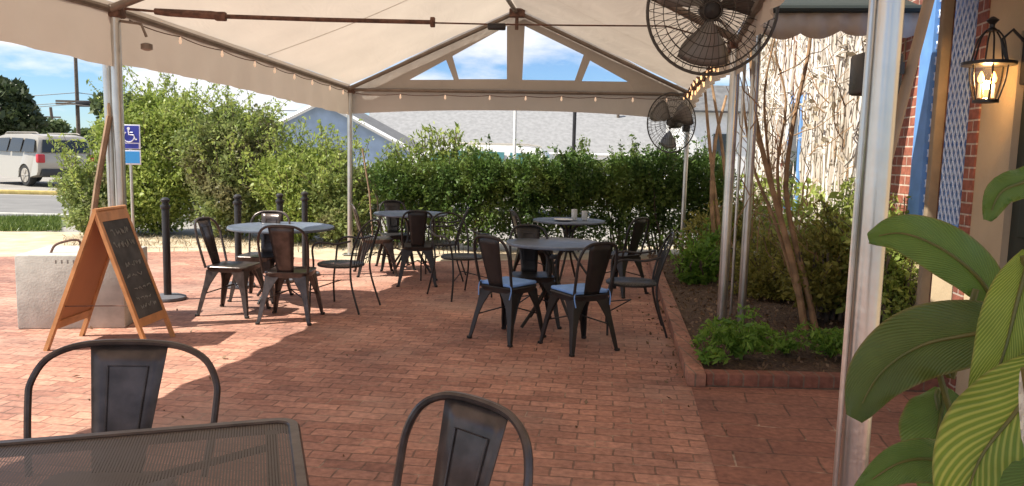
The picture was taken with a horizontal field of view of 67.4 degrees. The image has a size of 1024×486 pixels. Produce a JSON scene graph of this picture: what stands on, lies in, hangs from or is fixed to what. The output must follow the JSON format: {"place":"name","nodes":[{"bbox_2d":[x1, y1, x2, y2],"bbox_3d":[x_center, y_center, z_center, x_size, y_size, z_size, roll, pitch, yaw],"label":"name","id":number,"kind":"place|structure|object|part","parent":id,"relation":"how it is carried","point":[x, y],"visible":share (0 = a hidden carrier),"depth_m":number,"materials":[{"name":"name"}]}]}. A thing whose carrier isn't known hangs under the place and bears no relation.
{"place":"outdoors","nodes":[
{"label":"outdoors","id":0,"kind":"place"},
{"bbox_2d":[0,213,67,231],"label":"grass","id":1,"kind":"structure","parent":0,"point":[30,222],"depth_m":14.08,"materials":[{"name":"green plant"}]},
{"bbox_2d":[44,107,60,118],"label":"utility pole","id":2,"kind":"object","parent":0,"point":[51,113],"visible":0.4,"depth_m":79.10,"materials":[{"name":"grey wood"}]},
{"bbox_2d":[0,195,382,221],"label":"road","id":3,"kind":"structure","parent":0,"point":[28,204],"depth_m":19.30,"materials":[{"name":"grey asphalt"}]},
{"bbox_2d":[0,212,259,221],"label":"kerb","id":4,"kind":"structure","parent":3,"relation":"on","point":[14,214],"depth_m":15.82,"materials":[{"name":"concrete"}]},
{"bbox_2d":[62,231,459,253],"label":"dry grass","id":5,"kind":"structure","parent":0,"point":[184,242],"depth_m":12.15,"materials":[{"name":"beige plant"}]},
{"bbox_2d":[242,105,426,179],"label":"blue gable house","id":6,"kind":"structure","parent":0,"point":[380,132],"depth_m":29.73,"materials":[{"name":"blue paint"}]},
{"bbox_2d":[0,150,741,247],"bbox_3d":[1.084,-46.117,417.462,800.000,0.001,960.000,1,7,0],"label":"terrain","id":7,"kind":"structure","parent":0,"point":[10,183],"depth_m":18.15,"materials":[{"name":"green plant"}]},
{"bbox_2d":[0,75,50,135],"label":"oak tree","id":8,"kind":"object","parent":7,"relation":"on","point":[20,110],"visible":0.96,"depth_m":40.99,"materials":[{"name":"green plant"}]},
{"bbox_2d":[0,132,93,185],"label":"parked car","id":9,"kind":"object","parent":7,"relation":"on","point":[29,159],"visible":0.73,"depth_m":27.59,"materials":[{"name":"silver metal"}]},
{"bbox_3d":[-18.973,-3.668,28.476,1.250,0.503,0.150,6,8,33],"label":"side window","id":10,"kind":"part","parent":9,"relation":"part of","materials":[{"name":"grey glass"}]},
{"bbox_3d":[-17.990,-3.572,27.840,0.900,0.503,0.150,6,8,33],"label":"side window","id":11,"kind":"part","parent":9,"relation":"part of","materials":[{"name":"grey glass"}]},
{"bbox_3d":[-17.163,-3.481,27.303,0.880,0.483,0.145,6,8,33],"label":"side window","id":12,"kind":"part","parent":9,"relation":"part of","materials":[{"name":"grey glass"}]},
{"bbox_3d":[-16.115,-3.485,27.727,0.115,0.444,1.680,6,8,33],"label":"rear window","id":13,"kind":"part","parent":9,"relation":"part of","materials":[{"name":"black glass"}]},
{"bbox_2d":[40,117,71,134],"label":"street tree","id":14,"kind":"object","parent":7,"relation":"on","point":[58,126],"visible":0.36,"depth_m":58.91,"materials":[{"name":"green plant"}]},
{"bbox_2d":[0,190,155,195],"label":"kerb","id":15,"kind":"structure","parent":7,"relation":"on","point":[34,192],"depth_m":23.23,"materials":[{"name":"yellow concrete"}]},
{"bbox_2d":[67,127,97,148],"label":"street tree","id":16,"kind":"object","parent":7,"relation":"on","point":[84,130],"visible":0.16,"depth_m":54.02,"materials":[{"name":"green plant"}]},
{"bbox_2d":[88,91,140,142],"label":"street tree","id":17,"kind":"object","parent":7,"relation":"on","point":[95,104],"visible":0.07,"depth_m":44.31,"materials":[{"name":"green plant"}]},
{"bbox_2d":[80,65,226,234],"bbox_3d":[-6.183,-1.700,13.483,2.245,3.061,2.177,1,7,0],"label":"flowering shrub","id":18,"kind":"object","parent":7,"relation":"on","point":[157,173],"visible":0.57,"depth_m":13.07,"materials":[{"name":"green plant"}]},
{"bbox_2d":[33,57,296,135],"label":"utility pole","id":19,"kind":"object","parent":7,"relation":"on","point":[78,103],"visible":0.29,"depth_m":47.18,"materials":[{"name":"brown wood"}]},
{"bbox_2d":[392,142,554,215],"bbox_3d":[-1.327,-1.721,20.439,5.107,1.879,1.979,2,7,8],"label":"parked car","id":20,"kind":"object","parent":7,"relation":"on","point":[504,152],"visible":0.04,"depth_m":19.42,"materials":[{"name":"white paint"}]},
{"bbox_3d":[-0.634,-2.074,19.390,0.873,0.488,0.146,2,7,8],"label":"side window","id":21,"kind":"part","parent":20,"relation":"part of","materials":[{"name":"teal glass"}]},
{"bbox_3d":[0.315,-2.027,19.256,0.854,0.469,0.141,2,7,8],"label":"side window","id":22,"kind":"part","parent":20,"relation":"part of","materials":[{"name":"teal glass"}]},
{"bbox_2d":[511,111,516,227],"bbox_3d":[0.047,-1.672,15.913,0.142,2.714,0.142,-1,7,-22],"label":"flag pole","id":23,"kind":"object","parent":7,"relation":"on","point":[514,131],"visible":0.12,"depth_m":15.83,"materials":[{"name":"white metal"}]},
{"bbox_2d":[369,110,665,186],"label":"grey roofed building","id":24,"kind":"structure","parent":7,"relation":"on","point":[600,131],"depth_m":39.85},
{"bbox_2d":[572,112,576,151],"bbox_3d":[1.348,-1.808,16.901,0.163,2.820,0.163,4,7,22],"label":"flag pole","id":25,"kind":"object","parent":7,"relation":"on","point":[574,130],"depth_m":16.80,"materials":[{"name":"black metal"}]},
{"bbox_2d":[753,0,1023,395],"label":"restaurant building","id":26,"kind":"structure","parent":7,"relation":"on","point":[983,146],"depth_m":5.01,"materials":[{"name":"beige paint"}]},
{"bbox_2d":[783,94,806,210],"bbox_3d":[3.585,-1.139,9.686,0.105,1.443,0.682,2,7,7],"label":"window","id":27,"kind":"structure","parent":26,"relation":"in","point":[795,151],"depth_m":9.48,"materials":[{"name":"blue glass"}]},
{"bbox_2d":[734,31,905,313],"bbox_3d":[3.412,-2.349,9.396,0.366,5.408,7.944,2,7,7],"label":"climbing vine","id":28,"kind":"object","parent":26,"relation":"attached to","point":[850,46],"visible":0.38,"depth_m":8.43,"materials":[{"name":"brown plant"}]},
{"bbox_2d":[763,0,921,39],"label":"awning","id":29,"kind":"object","parent":26,"relation":"attached to","point":[817,19],"depth_m":5.74,"materials":[{"name":"fabric"}]},
{"bbox_2d":[908,0,978,227],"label":"window","id":30,"kind":"structure","parent":26,"relation":"in","point":[966,11],"depth_m":5.29,"materials":[{"name":"blue glass"}]},
{"bbox_2d":[960,16,1023,103],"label":"wall lantern","id":31,"kind":"object","parent":26,"relation":"attached to","point":[1004,61],"depth_m":4.34,"materials":[{"name":"black metal"}]},
{"bbox_2d":[1007,91,1023,261],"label":"door","id":32,"kind":"structure","parent":26,"relation":"in","point":[1016,237],"depth_m":4.41,"materials":[{"name":"grey"}]},
{"bbox_2d":[0,231,749,262],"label":"sand strip","id":33,"kind":"object","parent":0,"point":[13,243],"depth_m":11.95,"materials":[{"name":"beige sand"}]},
{"bbox_2d":[46,133,147,235],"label":"flowering shrub","id":34,"kind":"object","parent":33,"relation":"on","point":[77,186],"visible":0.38,"depth_m":12.64,"materials":[{"name":"green plant"}]},
{"bbox_2d":[124,124,140,228],"bbox_3d":[-5.649,-0.841,11.405,0.300,1.819,0.067,1,7,-6],"label":"parking sign","id":35,"kind":"object","parent":33,"relation":"on","point":[132,141],"visible":0.66,"depth_m":11.33,"materials":[{"name":"metal"}]},
{"bbox_2d":[155,81,295,237],"bbox_3d":[-4.747,-1.612,13.137,2.165,3.010,2.439,1,7,0],"label":"flowering shrub","id":36,"kind":"object","parent":33,"relation":"on","point":[210,154],"visible":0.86,"depth_m":12.71,"materials":[{"name":"green plant"}]},
{"bbox_2d":[224,107,364,243],"bbox_3d":[-3.610,-1.135,12.672,1.930,2.228,2.234,5,7,29],"label":"flowering shrub","id":37,"kind":"object","parent":33,"relation":"on","point":[268,184],"visible":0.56,"depth_m":12.39,"materials":[{"name":"green plant"}]},
{"bbox_2d":[281,125,406,244],"bbox_3d":[-2.664,-0.964,12.468,1.986,1.999,2.113,1,7,0],"label":"flowering shrub","id":38,"kind":"object","parent":33,"relation":"on","point":[336,200],"visible":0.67,"depth_m":12.17,"materials":[{"name":"green plant"}]},
{"bbox_2d":[358,147,482,247],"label":"hedge shrub","id":39,"kind":"object","parent":33,"relation":"on","point":[414,190],"visible":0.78,"depth_m":12.02,"materials":[{"name":"green plant"}]},
{"bbox_2d":[380,121,482,234],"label":"spiky shrub","id":40,"kind":"object","parent":33,"relation":"on","point":[444,143],"visible":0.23,"depth_m":12.47,"materials":[{"name":"green plant"}]},
{"bbox_2d":[444,134,575,249],"bbox_3d":[-0.041,-0.796,12.129,2.138,1.843,1.273,1,7,0],"label":"hedge shrub","id":41,"kind":"object","parent":33,"relation":"on","point":[520,186],"visible":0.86,"depth_m":11.89,"materials":[{"name":"green plant"}]},
{"bbox_2d":[541,134,666,251],"bbox_3d":[1.414,-0.772,12.034,2.056,1.882,1.234,1,7,0],"label":"hedge shrub","id":42,"kind":"object","parent":33,"relation":"on","point":[597,184],"visible":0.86,"depth_m":11.77,"materials":[{"name":"green plant"}]},
{"bbox_2d":[624,131,742,254],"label":"hedge shrub","id":43,"kind":"object","parent":33,"relation":"on","point":[668,189],"visible":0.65,"depth_m":11.67,"materials":[{"name":"green plant"}]},
{"bbox_2d":[0,0,749,132],"label":"sky","id":44,"kind":"structure","parent":0,"point":[44,73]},
{"bbox_2d":[0,251,923,485],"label":"patio","id":45,"kind":"structure","parent":0,"point":[633,422],"depth_m":5.18,"materials":[{"name":"brick"}]},
{"bbox_2d":[14,239,147,328],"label":"concrete block","id":46,"kind":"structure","parent":45,"relation":"on","point":[42,275],"depth_m":6.26,"materials":[{"name":"grey concrete"}]},
{"bbox_2d":[43,205,174,350],"bbox_3d":[-3.043,0.250,5.812,0.738,1.052,0.531,1,7,0],"label":"frame sign","id":47,"kind":"object","parent":45,"relation":"on","point":[110,234],"visible":1,"depth_m":5.79,"materials":[{"name":"brown wood"}]},
{"bbox_2d":[23,339,220,485],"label":"cafe chair","id":48,"kind":"object","parent":45,"relation":"on","point":[126,376],"visible":0.72,"depth_m":2.54,"materials":[{"name":"grey paint"}]},
{"bbox_2d":[0,418,309,485],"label":"patio table","id":49,"kind":"object","parent":45,"relation":"on","point":[272,430],"visible":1,"depth_m":1.90,"materials":[{"name":"grey metal"}]},
{"bbox_2d":[159,197,186,301],"bbox_3d":[-3.403,0.055,7.564,0.350,1.012,0.350,1,7,0],"label":"bollard","id":50,"kind":"object","parent":45,"relation":"on","point":[167,295],"visible":0.88,"depth_m":7.54,"materials":[{"name":"black metal"}]},
{"bbox_2d":[194,217,270,318],"bbox_3d":[-2.583,0.204,7.044,0.556,0.872,0.482,2,7,7],"label":"cafe chair","id":51,"kind":"object","parent":45,"relation":"on","point":[239,271],"visible":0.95,"depth_m":6.98,"materials":[{"name":"grey paint"}]},
{"bbox_2d":[228,194,255,288],"bbox_3d":[-2.980,-0.026,8.359,0.350,1.012,0.350,1,7,0],"label":"bollard","id":52,"kind":"object","parent":45,"relation":"on","point":[237,202],"visible":0.58,"depth_m":8.31,"materials":[{"name":"black metal"}]},
{"bbox_2d":[227,210,293,303],"bbox_3d":[-2.526,0.123,7.760,0.482,0.872,0.556,2,7,6],"label":"cafe chair","id":53,"kind":"object","parent":45,"relation":"on","point":[270,216],"visible":0.67,"depth_m":7.91,"materials":[{"name":"grey paint"}]},
{"bbox_2d":[227,222,334,304],"bbox_3d":[-2.294,0.201,7.661,1.028,0.741,1.028,-4,9,-41],"label":"round table","id":54,"kind":"object","parent":45,"relation":"on","point":[305,227],"visible":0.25,"depth_m":7.57,"materials":[{"name":"metal"}]},
{"bbox_2d":[275,193,293,283],"bbox_3d":[-2.643,-0.063,8.756,0.350,1.012,0.350,1,7,0],"label":"bollard","id":55,"kind":"object","parent":45,"relation":"on","point":[279,201],"visible":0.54,"depth_m":8.69,"materials":[{"name":"black metal"}]},
{"bbox_2d":[255,225,324,325],"bbox_3d":[-1.960,0.249,6.779,0.482,0.872,0.556,1,7,0],"label":"cafe chair","id":56,"kind":"object","parent":45,"relation":"on","point":[282,245],"visible":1,"depth_m":6.63,"materials":[{"name":"grey paint"}]},
{"bbox_2d":[301,191,319,275],"bbox_3d":[-2.495,-0.117,9.253,0.350,1.012,0.350,1,7,0],"label":"bollard","id":57,"kind":"object","parent":45,"relation":"on","point":[304,198],"visible":0.52,"depth_m":9.21,"materials":[{"name":"black metal"}]},
{"bbox_2d":[309,219,380,314],"bbox_3d":[-1.580,0.193,7.349,0.570,0.878,0.569,3,7,14],"label":"patio armchair","id":58,"kind":"object","parent":45,"relation":"on","point":[338,264],"visible":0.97,"depth_m":7.26,"materials":[{"name":"grey metal"}]},
{"bbox_2d":[350,203,397,276],"bbox_3d":[-1.708,-0.051,9.456,0.556,0.872,0.482,-1,7,-17],"label":"cafe chair","id":59,"kind":"object","parent":45,"relation":"on","point":[386,242],"visible":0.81,"depth_m":9.34,"materials":[{"name":"grey paint"}]},
{"bbox_2d":[16,260,766,472],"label":"fallen leaves","id":60,"kind":"object","parent":45,"relation":"on","point":[585,401],"visible":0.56,"depth_m":6.03,"materials":[{"name":"brown plant"}]},
{"bbox_2d":[375,200,415,270],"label":"cafe chair","id":61,"kind":"object","parent":45,"relation":"on","point":[393,233],"visible":0.74,"depth_m":10.12,"materials":[{"name":"black metal"}]},
{"bbox_2d":[374,210,447,273],"bbox_3d":[-1.284,-0.012,9.731,0.928,0.741,0.928,-3,8,-34],"label":"round table","id":62,"kind":"object","parent":45,"relation":"on","point":[395,213],"visible":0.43,"depth_m":9.63,"materials":[{"name":"metal"}]},
{"bbox_2d":[396,210,437,286],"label":"cafe chair","id":63,"kind":"object","parent":45,"relation":"on","point":[417,219],"visible":0.96,"depth_m":8.64,"materials":[{"name":"black metal"}]},
{"bbox_2d":[420,206,469,281],"bbox_3d":[-0.807,-0.010,9.283,0.570,0.878,0.569,1,7,0],"label":"patio armchair","id":64,"kind":"object","parent":45,"relation":"on","point":[456,239],"visible":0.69,"depth_m":9.12,"materials":[{"name":"black metal"}]},
{"bbox_2d":[0,0,904,485],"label":"frame tent","id":65,"kind":"object","parent":45,"relation":"on","point":[344,42],"visible":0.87,"depth_m":7.50,"materials":[{"name":"fabric"}]},
{"bbox_2d":[129,20,350,93],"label":"string lights","id":66,"kind":"object","parent":65,"relation":"attached to","point":[222,54],"visible":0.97,"depth_m":8.03,"materials":[{"name":"beige"}]},
{"bbox_2d":[356,93,680,102],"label":"string lights","id":67,"kind":"object","parent":65,"relation":"hanging from","point":[561,99],"visible":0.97,"depth_m":10.97,"materials":[{"name":"beige"}]},
{"bbox_2d":[682,124,689,131],"bbox_3d":[2.451,-1.687,11.068,0.131,0.160,0.422,6,8,35],"label":"fan bracket","id":68,"kind":"object","parent":65,"relation":"attached to","point":[688,127],"visible":0.38,"depth_m":11.14,"materials":[{"name":"black metal"}]},
{"bbox_2d":[647,92,695,152],"bbox_3d":[2.281,-1.699,10.846,0.273,0.852,0.852,-8,11,-41],"label":"drum fan","id":69,"kind":"object","parent":68,"relation":"attached to","point":[660,112],"visible":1,"depth_m":10.79},
{"bbox_2d":[683,50,730,99],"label":"string lights","id":70,"kind":"object","parent":65,"relation":"attached to","point":[693,88],"visible":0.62,"depth_m":9.28,"materials":[{"name":"yellow glass"}]},
{"bbox_2d":[848,52,904,95],"bbox_3d":[1.002,-0.458,2.061,0.112,0.113,0.205,1,7,0],"label":"outdoor speaker","id":71,"kind":"object","parent":65,"relation":"attached to","point":[856,74],"visible":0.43,"depth_m":2.10},
{"bbox_2d":[893,0,934,157],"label":"strap brace","id":72,"kind":"object","parent":65,"relation":"attached to","point":[914,53],"visible":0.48,"depth_m":1.97,"materials":[{"name":"brown wood"}]},
{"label":"fan bracket","id":73,"kind":"object","parent":65,"relation":"attached to","visible":0},
{"bbox_2d":[646,0,779,75],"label":"drum fan","id":74,"kind":"object","parent":73,"relation":"hanging from","point":[703,45],"visible":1,"depth_m":5.20},
{"bbox_2d":[427,212,491,301],"bbox_3d":[-0.562,0.127,8.136,0.569,0.878,0.570,-4,8,-37],"label":"patio armchair","id":75,"kind":"object","parent":45,"relation":"on","point":[467,256],"visible":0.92,"depth_m":8.15,"materials":[{"name":"black metal"}]},
{"bbox_2d":[392,391,532,485],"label":"cafe chair","id":76,"kind":"object","parent":45,"relation":"on","point":[473,428],"visible":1,"depth_m":1.97,"materials":[{"name":"grey paint"}]},
{"bbox_2d":[467,235,545,346],"bbox_3d":[-0.050,0.351,6.279,0.462,0.872,0.536,6,8,38],"label":"cafe chair","id":77,"kind":"object","parent":45,"relation":"on","point":[489,249],"visible":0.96,"depth_m":6.13,"materials":[{"name":"black metal"}]},
{"bbox_2d":[478,276,535,299],"bbox_3d":[-0.036,0.363,6.298,0.350,0.128,0.360,6,8,38],"label":"seat cushion","id":78,"kind":"object","parent":77,"relation":"on","point":[518,282],"visible":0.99,"depth_m":6.25,"materials":[{"name":"blue fabric"}]},
{"bbox_2d":[509,210,554,279],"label":"cafe chair","id":79,"kind":"object","parent":45,"relation":"on","point":[541,253],"visible":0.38,"depth_m":9.05,"materials":[{"name":"black metal"}]},
{"bbox_2d":[509,224,561,328],"bbox_3d":[0.177,0.287,6.884,0.462,0.872,0.536,0,7,-8],"label":"cafe chair","id":80,"kind":"object","parent":45,"relation":"on","point":[529,261],"visible":0.6,"depth_m":7.02,"materials":[{"name":"black metal"}]},
{"bbox_2d":[506,237,596,327],"bbox_3d":[0.364,0.359,6.818,0.848,0.741,0.848,0,7,-11],"label":"round table","id":81,"kind":"object","parent":45,"relation":"on","point":[559,244],"visible":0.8,"depth_m":6.74,"materials":[{"name":"metal"}]},
{"bbox_2d":[533,217,604,280],"bbox_3d":[0.673,0.091,9.228,0.868,0.741,0.868,8,9,44],"label":"round table","id":82,"kind":"object","parent":45,"relation":"on","point":[578,222],"visible":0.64,"depth_m":9.15,"materials":[{"name":"metal"}]},
{"bbox_2d":[555,218,572,220],"bbox_3d":[0.605,-0.274,9.070,0.224,0.018,0.224,1,7,0],"label":"plate","id":83,"kind":"object","parent":82,"relation":"on","point":[562,219],"visible":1,"depth_m":9.12,"materials":[{"name":"white ceramic"}]},
{"bbox_2d":[571,209,576,219],"bbox_3d":[0.745,-0.341,9.192,0.072,0.130,0.072,1,7,0],"label":"drinking glass","id":84,"kind":"object","parent":82,"relation":"on","point":[573,214],"visible":0.95,"depth_m":9.16,"materials":[{"name":"grey"}]},
{"bbox_2d":[582,211,587,219],"bbox_3d":[0.871,-0.332,9.228,0.072,0.110,0.072,1,7,0],"label":"drinking glass","id":85,"kind":"object","parent":82,"relation":"on","point":[584,215],"visible":1,"depth_m":9.20,"materials":[{"name":"grey"}]},
{"bbox_2d":[538,241,619,356],"bbox_3d":[0.548,0.394,6.022,0.462,0.872,0.536,-2,8,-30],"label":"cafe chair","id":86,"kind":"object","parent":45,"relation":"on","point":[599,256],"visible":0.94,"depth_m":5.87,"materials":[{"name":"black metal"}]},
{"bbox_2d":[551,283,610,307],"bbox_3d":[0.537,0.405,6.043,0.350,0.128,0.360,-2,8,-30],"label":"seat cushion","id":87,"kind":"object","parent":86,"relation":"on","point":[567,288],"visible":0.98,"depth_m":5.98,"materials":[{"name":"blue fabric"}]},
{"bbox_2d":[606,217,648,298],"bbox_3d":[1.217,0.129,8.484,0.462,0.872,0.536,-5,9,-45],"label":"cafe chair","id":88,"kind":"object","parent":45,"relation":"on","point":[638,229],"visible":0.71,"depth_m":8.32,"materials":[{"name":"black metal"}]},
{"bbox_2d":[605,232,674,337],"bbox_3d":[1.102,0.332,6.685,0.570,0.878,0.569,2,7,6],"label":"patio armchair","id":89,"kind":"object","parent":45,"relation":"on","point":[637,282],"visible":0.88,"depth_m":6.62,"materials":[{"name":"black metal"}]},
{"bbox_2d":[649,260,705,386],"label":"kerb","id":90,"kind":"structure","parent":45,"relation":"on","point":[693,370],"depth_m":6.12,"materials":[{"name":"brick"}]},
{"bbox_2d":[647,252,847,371],"bbox_3d":[2.933,0.544,8.545,2.504,0.072,7.068,2,7,7],"label":"planter bed","id":91,"kind":"object","parent":45,"relation":"on","point":[756,361],"visible":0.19,"depth_m":6.87,"materials":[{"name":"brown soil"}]},
{"bbox_2d":[660,218,733,284],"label":"olive shrub","id":92,"kind":"object","parent":91,"relation":"on","point":[698,263],"visible":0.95,"depth_m":8.86,"materials":[{"name":"green plant"}]},
{"bbox_2d":[689,337,730,365],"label":"fern","id":93,"kind":"object","parent":91,"relation":"on","point":[708,356],"visible":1,"depth_m":5.37,"materials":[{"name":"green plant"}]},
{"bbox_2d":[704,85,731,281],"bbox_3d":[2.530,-0.812,9.415,0.325,2.492,0.792,1,7,0],"label":"young tree","id":94,"kind":"object","parent":91,"relation":"on","point":[713,191],"visible":0.65,"depth_m":9.44,"materials":[{"name":"beige plant"}]},
{"bbox_2d":[670,178,775,275],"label":"olive shrub","id":95,"kind":"object","parent":91,"relation":"on","point":[699,219],"visible":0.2,"depth_m":9.56,"materials":[{"name":"green plant"}]},
{"bbox_2d":[693,303,788,359],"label":"fern","id":96,"kind":"object","parent":91,"relation":"on","point":[742,343],"visible":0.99,"depth_m":5.49,"materials":[{"name":"green plant"}]},
{"bbox_2d":[719,218,822,300],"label":"olive shrub","id":97,"kind":"object","parent":91,"relation":"on","point":[759,268],"visible":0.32,"depth_m":8.08,"materials":[{"name":"green plant"}]},
{"bbox_2d":[765,329,811,353],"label":"fern","id":98,"kind":"object","parent":91,"relation":"on","point":[790,346],"visible":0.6,"depth_m":5.66,"materials":[{"name":"green plant"}]},
{"bbox_2d":[719,34,859,329],"bbox_3d":[2.631,-0.668,7.098,1.630,2.847,1.644,1,7,0],"label":"crape myrtle","id":99,"kind":"object","parent":91,"relation":"on","point":[787,250],"visible":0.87,"depth_m":6.81,"materials":[{"name":"beige plant"}]},
{"bbox_2d":[765,191,852,323],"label":"olive shrub","id":100,"kind":"object","parent":91,"relation":"on","point":[823,280],"visible":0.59,"depth_m":6.83,"materials":[{"name":"green plant"}]},
{"bbox_2d":[789,318,849,357],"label":"fern","id":101,"kind":"object","parent":91,"relation":"on","point":[824,340],"visible":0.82,"depth_m":5.62,"materials":[{"name":"green plant"}]},
{"bbox_2d":[805,177,855,319],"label":"olive shrub","id":102,"kind":"object","parent":91,"relation":"on","point":[851,180],"visible":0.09,"depth_m":7.08,"materials":[{"name":"green plant"}]},
{"bbox_2d":[831,193,918,323],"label":"olive shrub","id":103,"kind":"object","parent":91,"relation":"on","point":[896,292],"visible":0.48,"depth_m":5.82,"materials":[{"name":"green plant"}]},
{"bbox_2d":[704,369,948,391],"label":"kerb","id":104,"kind":"structure","parent":45,"relation":"on","point":[771,379],"depth_m":5.11,"materials":[{"name":"brick"}]},
{"bbox_2d":[916,0,955,304],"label":"wooden post","id":105,"kind":"object","parent":104,"relation":"on","point":[940,100],"visible":0.62,"depth_m":4.92,"materials":[{"name":"brown wood"}]},
{"bbox_2d":[664,84,749,194],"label":"white house","id":106,"kind":"structure","parent":0,"point":[721,91],"depth_m":33.68,"materials":[{"name":"paint"}]},
{"bbox_2d":[713,134,726,155],"bbox_3d":[9.217,-4.280,33.688,0.800,1.000,0.050,1,7,0],"label":"window","id":107,"kind":"structure","parent":106,"relation":"in","point":[718,149],"depth_m":33.65,"materials":[{"name":"grey glass"}]},
{"bbox_2d":[692,387,921,485],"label":"path","id":108,"kind":"structure","parent":0,"point":[784,437],"depth_m":4.27,"materials":[{"name":"red brick"}]},
{"bbox_2d":[844,166,1023,485],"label":"potted peace lily","id":109,"kind":"object","parent":108,"relation":"on","point":[972,434],"visible":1,"depth_m":1.07,"materials":[{"name":"green plant"}]}
]}

